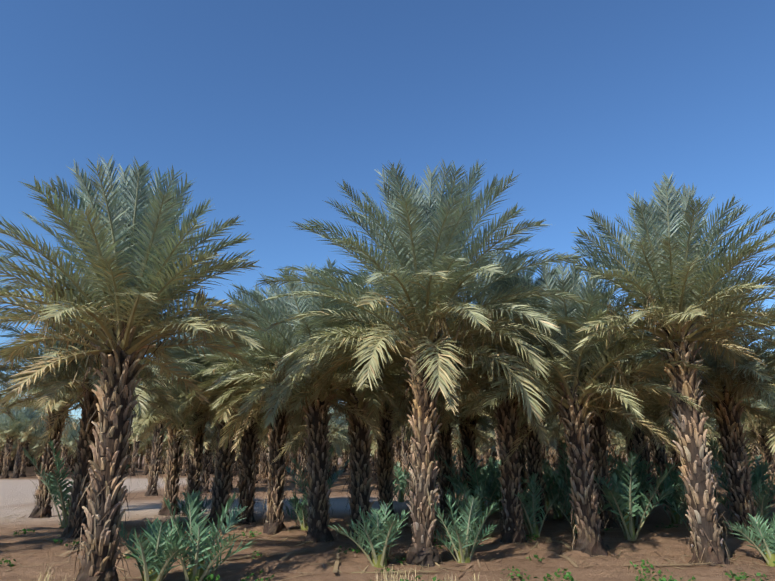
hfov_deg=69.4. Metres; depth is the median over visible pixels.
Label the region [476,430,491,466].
palm
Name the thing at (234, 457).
palm
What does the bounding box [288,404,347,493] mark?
palm
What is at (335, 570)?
dry grass
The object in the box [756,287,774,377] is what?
palm
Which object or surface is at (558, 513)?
offshoot palm
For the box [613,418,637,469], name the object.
palm
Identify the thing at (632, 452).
offshoot palm
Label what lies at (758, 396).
palm
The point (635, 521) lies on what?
offshoot palm
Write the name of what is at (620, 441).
palm
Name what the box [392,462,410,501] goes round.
offshoot palm
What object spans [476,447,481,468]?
palm
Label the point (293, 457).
palm
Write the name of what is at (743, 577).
weeds
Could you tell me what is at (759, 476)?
offshoot palm
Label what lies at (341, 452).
palm
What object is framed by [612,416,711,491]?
palm
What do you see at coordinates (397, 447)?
palm
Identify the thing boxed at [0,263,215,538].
palm
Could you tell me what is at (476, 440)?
palm
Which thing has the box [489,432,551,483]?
palm
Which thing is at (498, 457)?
palm
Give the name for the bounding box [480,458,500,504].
offshoot palm
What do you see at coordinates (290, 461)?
palm
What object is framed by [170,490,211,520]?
offshoot palm
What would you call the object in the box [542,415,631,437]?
palm
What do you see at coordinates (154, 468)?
palm
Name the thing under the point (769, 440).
palm
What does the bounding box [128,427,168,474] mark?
palm
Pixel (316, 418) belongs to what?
palm
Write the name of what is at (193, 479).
palm
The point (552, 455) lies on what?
palm
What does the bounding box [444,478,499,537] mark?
offshoot palm
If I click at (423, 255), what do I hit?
palm
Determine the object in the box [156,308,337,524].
palm
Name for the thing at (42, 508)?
palm
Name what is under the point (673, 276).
palm
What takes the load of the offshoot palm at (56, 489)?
on the ground at (17, 498)
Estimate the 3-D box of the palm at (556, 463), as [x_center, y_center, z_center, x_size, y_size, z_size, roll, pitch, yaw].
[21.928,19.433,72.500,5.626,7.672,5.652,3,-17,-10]
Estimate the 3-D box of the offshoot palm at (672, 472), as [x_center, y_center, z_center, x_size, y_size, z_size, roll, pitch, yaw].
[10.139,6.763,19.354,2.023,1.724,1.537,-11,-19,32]
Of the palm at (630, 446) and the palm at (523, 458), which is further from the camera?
the palm at (630, 446)
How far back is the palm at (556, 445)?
32.20 m
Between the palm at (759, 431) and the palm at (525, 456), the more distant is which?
the palm at (525, 456)
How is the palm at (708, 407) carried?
on the ground at (17, 498)
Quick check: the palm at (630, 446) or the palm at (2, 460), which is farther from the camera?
the palm at (2, 460)
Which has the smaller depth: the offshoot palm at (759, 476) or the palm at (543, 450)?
the offshoot palm at (759, 476)
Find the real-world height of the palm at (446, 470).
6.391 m
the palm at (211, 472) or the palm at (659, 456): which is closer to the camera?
the palm at (659, 456)
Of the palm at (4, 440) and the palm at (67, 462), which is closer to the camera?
the palm at (4, 440)
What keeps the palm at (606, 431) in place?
on the ground at (17, 498)
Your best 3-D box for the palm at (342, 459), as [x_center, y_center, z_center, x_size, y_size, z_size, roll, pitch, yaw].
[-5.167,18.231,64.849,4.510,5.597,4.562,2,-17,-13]
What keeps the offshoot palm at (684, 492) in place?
on the ground at (17, 498)
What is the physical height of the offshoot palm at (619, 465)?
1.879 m
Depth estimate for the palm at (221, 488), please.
15.43 m
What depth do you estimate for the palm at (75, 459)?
66.58 m
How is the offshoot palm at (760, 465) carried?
on the ground at (17, 498)
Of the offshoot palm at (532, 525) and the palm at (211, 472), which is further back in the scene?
the palm at (211, 472)
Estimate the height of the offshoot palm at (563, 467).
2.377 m
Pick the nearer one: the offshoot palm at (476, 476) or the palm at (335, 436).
the offshoot palm at (476, 476)
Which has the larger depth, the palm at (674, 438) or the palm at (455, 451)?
the palm at (455, 451)
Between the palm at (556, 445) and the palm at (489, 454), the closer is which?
the palm at (556, 445)
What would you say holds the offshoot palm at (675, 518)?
on the ground at (17, 498)
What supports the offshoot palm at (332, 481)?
on the ground at (17, 498)
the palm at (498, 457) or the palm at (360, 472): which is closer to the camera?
the palm at (360, 472)
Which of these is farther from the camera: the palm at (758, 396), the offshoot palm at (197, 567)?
the palm at (758, 396)
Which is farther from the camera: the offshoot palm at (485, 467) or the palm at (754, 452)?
the palm at (754, 452)
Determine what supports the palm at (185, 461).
on the ground at (17, 498)
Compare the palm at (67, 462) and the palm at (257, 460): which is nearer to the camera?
the palm at (257, 460)
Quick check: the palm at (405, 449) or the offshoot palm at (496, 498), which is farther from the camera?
the palm at (405, 449)
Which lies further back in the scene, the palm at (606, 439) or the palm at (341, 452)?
the palm at (341, 452)
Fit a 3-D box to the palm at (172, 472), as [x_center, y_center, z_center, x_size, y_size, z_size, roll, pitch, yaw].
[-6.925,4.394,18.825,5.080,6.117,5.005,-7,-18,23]
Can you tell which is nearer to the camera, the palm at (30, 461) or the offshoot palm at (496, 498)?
the offshoot palm at (496, 498)
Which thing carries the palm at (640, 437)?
on the ground at (17, 498)
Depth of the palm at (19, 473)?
57.46 m
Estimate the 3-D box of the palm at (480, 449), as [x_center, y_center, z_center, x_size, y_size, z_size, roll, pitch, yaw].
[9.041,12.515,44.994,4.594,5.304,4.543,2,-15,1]
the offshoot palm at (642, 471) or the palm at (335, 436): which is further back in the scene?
the palm at (335, 436)
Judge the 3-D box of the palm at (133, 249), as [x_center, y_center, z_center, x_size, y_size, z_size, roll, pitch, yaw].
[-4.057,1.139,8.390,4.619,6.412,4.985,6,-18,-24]
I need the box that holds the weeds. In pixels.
[0,514,774,580]
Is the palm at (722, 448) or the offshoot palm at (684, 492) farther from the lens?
the palm at (722, 448)
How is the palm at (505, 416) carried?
on the ground at (17, 498)
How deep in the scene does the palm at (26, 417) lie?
47.99 m
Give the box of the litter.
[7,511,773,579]
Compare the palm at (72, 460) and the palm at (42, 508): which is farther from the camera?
the palm at (72, 460)
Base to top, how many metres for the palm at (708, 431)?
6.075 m
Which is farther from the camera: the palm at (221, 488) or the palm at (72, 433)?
the palm at (72, 433)
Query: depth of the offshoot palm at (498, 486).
15.73 m
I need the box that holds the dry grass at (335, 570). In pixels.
[6,507,770,580]
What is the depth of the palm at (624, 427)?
18.95 m
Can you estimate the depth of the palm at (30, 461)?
96.06 m
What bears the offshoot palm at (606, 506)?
on the ground at (17, 498)
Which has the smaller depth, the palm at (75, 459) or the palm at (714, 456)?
the palm at (714, 456)
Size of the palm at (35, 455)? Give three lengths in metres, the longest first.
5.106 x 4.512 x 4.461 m
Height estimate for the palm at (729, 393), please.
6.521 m
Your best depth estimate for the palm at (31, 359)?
12.01 m
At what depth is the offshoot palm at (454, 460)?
19.85 m
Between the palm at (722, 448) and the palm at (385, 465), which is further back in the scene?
the palm at (722, 448)
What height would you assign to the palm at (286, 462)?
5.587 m
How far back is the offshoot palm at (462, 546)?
9.61 m
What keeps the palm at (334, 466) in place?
on the ground at (17, 498)
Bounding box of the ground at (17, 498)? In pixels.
[0,456,774,580]
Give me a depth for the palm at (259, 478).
40.66 m
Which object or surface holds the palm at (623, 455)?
on the ground at (17, 498)
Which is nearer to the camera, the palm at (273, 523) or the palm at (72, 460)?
the palm at (273, 523)
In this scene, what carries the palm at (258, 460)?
on the ground at (17, 498)
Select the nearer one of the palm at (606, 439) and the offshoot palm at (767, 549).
the offshoot palm at (767, 549)
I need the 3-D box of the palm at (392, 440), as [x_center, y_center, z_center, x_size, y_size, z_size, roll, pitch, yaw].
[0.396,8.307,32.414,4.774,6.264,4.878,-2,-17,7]
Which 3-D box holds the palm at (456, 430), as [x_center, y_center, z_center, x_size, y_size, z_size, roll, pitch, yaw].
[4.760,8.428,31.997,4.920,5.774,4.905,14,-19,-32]
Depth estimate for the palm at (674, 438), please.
29.14 m
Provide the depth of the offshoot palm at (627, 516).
12.20 m
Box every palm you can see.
[0,155,263,580]
[0,246,62,423]
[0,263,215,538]
[0,330,84,517]
[0,405,44,478]
[0,407,46,477]
[0,409,46,476]
[0,414,31,475]
[0,417,15,451]
[8,444,29,470]
[10,427,41,474]
[23,438,129,527]
[27,449,34,466]
[28,423,69,475]
[31,419,79,477]
[31,445,40,471]
[34,411,69,473]
[40,417,81,473]
[60,423,78,471]
[65,454,69,469]
[70,452,73,467]
[119,516,193,580]
[124,434,132,473]
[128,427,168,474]
[129,412,153,475]
[131,332,265,515]
[131,383,212,495]
[131,442,145,469]
[132,334,240,515]
[133,300,303,524]
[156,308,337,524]
[157,490,255,580]
[159,429,183,473]
[162,420,258,492]
[164,432,204,475]
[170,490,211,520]
[178,278,380,534]
[188,430,265,489]
[200,258,413,542]
[210,436,215,473]
[235,424,267,460]
[236,434,290,483]
[246,269,459,538]
[253,157,606,566]
[254,437,259,482]
[257,442,287,481]
[257,444,260,473]
[283,424,298,476]
[283,489,329,529]
[285,405,349,485]
[285,446,349,501]
[287,409,347,456]
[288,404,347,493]
[288,448,291,474]
[290,444,297,474]
[328,408,350,479]
[328,500,409,567]
[329,327,444,520]
[330,442,348,470]
[331,411,350,478]
[340,443,348,471]
[347,417,379,478]
[369,432,402,458]
[370,422,411,482]
[371,416,400,475]
[372,405,456,492]
[374,339,495,513]
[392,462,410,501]
[393,338,542,507]
[393,464,437,500]
[396,250,638,543]
[408,448,488,507]
[430,491,497,562]
[436,410,495,447]
[438,447,501,516]
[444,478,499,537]
[451,423,495,457]
[451,434,457,477]
[454,410,563,505]
[455,373,608,520]
[456,247,711,556]
[456,448,461,470]
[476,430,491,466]
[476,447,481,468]
[476,456,499,477]
[477,424,496,458]
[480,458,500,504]
[481,461,527,511]
[482,479,530,512]
[484,431,490,466]
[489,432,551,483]
[494,429,501,470]
[514,472,559,537]
[517,286,714,528]
[520,355,668,448]
[521,458,561,506]
[525,410,567,487]
[540,429,549,472]
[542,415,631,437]
[542,439,618,513]
[542,470,570,518]
[544,172,774,565]
[544,416,610,470]
[548,431,555,477]
[549,420,632,442]
[550,469,616,533]
[555,449,558,469]
[594,451,682,540]
[605,326,774,460]
[605,355,715,503]
[606,442,681,511]
[607,421,620,472]
[607,459,655,513]
[608,445,675,482]
[610,430,621,479]
[610,430,627,461]
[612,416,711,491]
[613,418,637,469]
[615,469,649,527]
[618,438,625,465]
[623,266,774,536]
[634,462,686,523]
[637,330,711,502]
[648,415,719,474]
[648,438,657,483]
[649,460,683,497]
[658,468,725,530]
[667,416,745,487]
[675,436,774,515]
[704,349,774,503]
[707,419,749,482]
[708,397,774,454]
[710,427,722,476]
[711,428,774,467]
[712,454,774,512]
[720,472,774,533]
[725,513,774,566]
[746,326,774,404]
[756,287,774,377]
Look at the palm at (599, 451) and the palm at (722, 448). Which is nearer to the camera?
the palm at (599, 451)
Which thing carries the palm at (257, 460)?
on the ground at (17, 498)
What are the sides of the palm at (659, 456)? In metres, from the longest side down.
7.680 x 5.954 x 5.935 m
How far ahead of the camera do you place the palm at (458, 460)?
68.61 m
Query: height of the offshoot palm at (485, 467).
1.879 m
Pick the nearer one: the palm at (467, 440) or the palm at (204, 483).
the palm at (467, 440)
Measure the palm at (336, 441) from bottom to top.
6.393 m
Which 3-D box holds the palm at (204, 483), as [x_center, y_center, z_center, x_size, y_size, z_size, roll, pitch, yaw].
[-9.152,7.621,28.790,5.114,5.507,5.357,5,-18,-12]
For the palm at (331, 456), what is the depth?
41.95 m
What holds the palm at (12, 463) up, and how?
on the ground at (17, 498)
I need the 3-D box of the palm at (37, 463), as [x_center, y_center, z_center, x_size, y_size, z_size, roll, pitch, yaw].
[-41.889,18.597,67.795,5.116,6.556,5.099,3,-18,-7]
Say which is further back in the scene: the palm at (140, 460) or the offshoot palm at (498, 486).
the palm at (140, 460)
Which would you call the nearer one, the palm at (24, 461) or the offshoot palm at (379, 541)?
the offshoot palm at (379, 541)
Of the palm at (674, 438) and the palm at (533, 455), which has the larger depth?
the palm at (674, 438)
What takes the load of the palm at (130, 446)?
on the ground at (17, 498)
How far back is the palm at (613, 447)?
45.78 m
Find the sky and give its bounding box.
[0,0,774,455]
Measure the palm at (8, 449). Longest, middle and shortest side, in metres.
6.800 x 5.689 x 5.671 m
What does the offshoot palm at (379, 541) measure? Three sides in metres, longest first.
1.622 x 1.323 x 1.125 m
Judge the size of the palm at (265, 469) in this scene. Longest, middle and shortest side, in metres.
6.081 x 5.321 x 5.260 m
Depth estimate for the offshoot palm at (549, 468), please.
20.27 m
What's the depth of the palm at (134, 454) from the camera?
51.26 m
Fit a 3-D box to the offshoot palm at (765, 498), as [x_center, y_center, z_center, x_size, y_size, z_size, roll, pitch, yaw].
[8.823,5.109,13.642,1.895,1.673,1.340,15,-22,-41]
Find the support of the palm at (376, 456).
on the ground at (17, 498)
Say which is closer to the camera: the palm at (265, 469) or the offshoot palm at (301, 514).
the offshoot palm at (301, 514)
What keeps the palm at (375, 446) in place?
on the ground at (17, 498)
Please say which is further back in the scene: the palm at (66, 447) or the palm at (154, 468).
the palm at (66, 447)
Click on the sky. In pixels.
(270, 104)
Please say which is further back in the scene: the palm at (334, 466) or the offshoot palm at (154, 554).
the palm at (334, 466)
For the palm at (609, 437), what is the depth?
36.03 m
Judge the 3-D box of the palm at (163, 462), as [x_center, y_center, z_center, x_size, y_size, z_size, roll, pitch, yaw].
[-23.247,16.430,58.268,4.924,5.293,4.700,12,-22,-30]
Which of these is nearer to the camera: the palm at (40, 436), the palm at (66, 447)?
the palm at (66, 447)
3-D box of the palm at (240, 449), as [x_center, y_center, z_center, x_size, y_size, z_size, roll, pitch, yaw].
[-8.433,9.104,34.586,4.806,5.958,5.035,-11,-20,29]
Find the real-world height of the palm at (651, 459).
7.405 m
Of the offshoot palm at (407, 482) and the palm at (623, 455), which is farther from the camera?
the palm at (623, 455)
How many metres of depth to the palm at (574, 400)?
11.09 m

